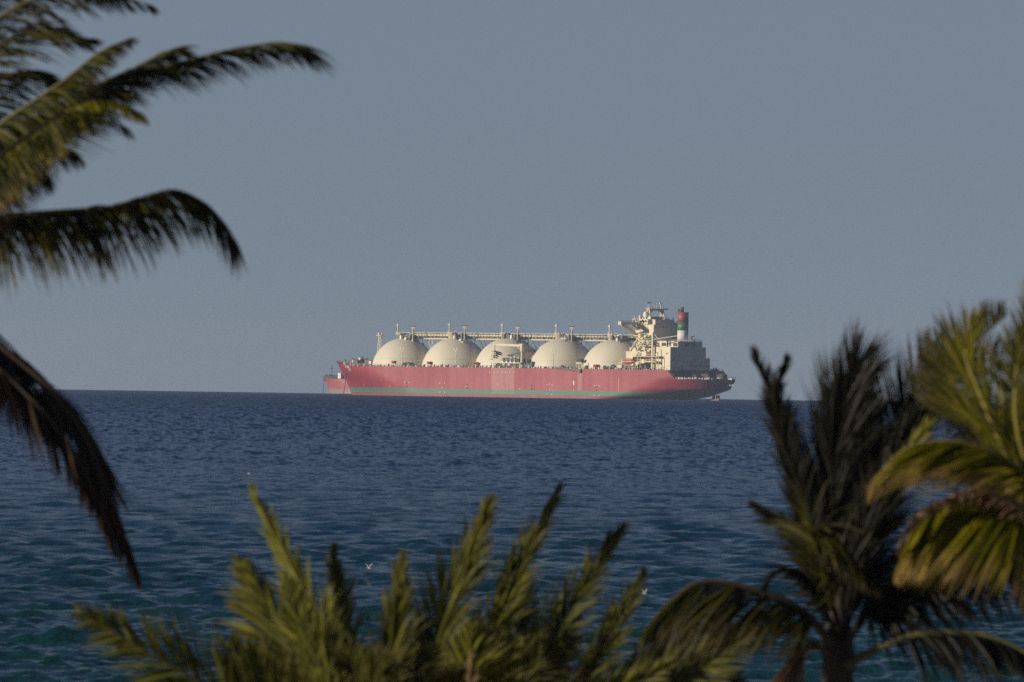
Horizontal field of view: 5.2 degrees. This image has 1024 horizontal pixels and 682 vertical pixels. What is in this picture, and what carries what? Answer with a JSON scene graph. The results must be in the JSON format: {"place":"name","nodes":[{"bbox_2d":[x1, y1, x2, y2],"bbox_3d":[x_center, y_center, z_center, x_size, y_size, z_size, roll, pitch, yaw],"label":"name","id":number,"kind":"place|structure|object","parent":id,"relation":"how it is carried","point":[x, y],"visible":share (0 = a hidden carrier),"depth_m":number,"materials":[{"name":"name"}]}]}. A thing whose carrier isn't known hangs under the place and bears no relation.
{"place":"outdoors","nodes":[
{"label":"outdoors","id":0,"kind":"place"},
{"bbox_2d":[0,389,1023,681],"bbox_3d":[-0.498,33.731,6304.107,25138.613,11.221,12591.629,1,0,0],"label":"sea","id":1,"kind":"structure","parent":0,"point":[366,481],"depth_m":581.09,"materials":[{"name":"liquid"}]},
{"bbox_2d":[322,368,350,393],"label":"tugboat","id":2,"kind":"object","parent":1,"relation":"on","point":[335,384],"visible":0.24,"depth_m":8577.87,"materials":[{"name":"red paint"}]},
{"bbox_2d":[336,302,735,400],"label":"gas carrier","id":3,"kind":"object","parent":1,"relation":"on","point":[671,362],"visible":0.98,"depth_m":6385.78,"materials":[{"name":"red paint"}]},
{"bbox_2d":[622,358,633,363],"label":"lifeboat","id":4,"kind":"object","parent":3,"relation":"hanging from","point":[629,361],"visible":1,"depth_m":6336.74,"materials":[{"name":"orange paint"}]},
{"bbox_2d":[0,0,1023,402],"label":"sky","id":5,"kind":"structure","parent":0,"point":[776,173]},
{"bbox_3d":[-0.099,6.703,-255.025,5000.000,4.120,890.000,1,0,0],"label":"ground","id":6,"kind":"structure","parent":0,"visible":0},
{"bbox_2d":[0,0,338,591],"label":"coconut palm","id":7,"kind":"object","parent":6,"relation":"on","point":[32,146],"visible":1,"depth_m":105.56,"materials":[{"name":"green plant"}]},
{"bbox_2d":[68,481,451,681],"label":"date palm","id":8,"kind":"object","parent":6,"relation":"on","point":[324,649],"visible":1,"depth_m":97.70,"materials":[{"name":"green plant"}]},
{"bbox_2d":[402,480,765,681],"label":"date palm","id":9,"kind":"object","parent":6,"relation":"on","point":[491,652],"visible":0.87,"depth_m":107.89,"materials":[{"name":"green plant"}]},
{"bbox_2d":[638,312,1023,681],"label":"coconut palm","id":10,"kind":"object","parent":6,"relation":"on","point":[837,531],"visible":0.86,"depth_m":102.91,"materials":[{"name":"green plant"}]},
{"bbox_2d":[866,282,1023,609],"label":"coconut palm","id":11,"kind":"object","parent":6,"relation":"on","point":[990,460],"visible":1,"depth_m":95.40,"materials":[{"name":"green plant"}]}
]}

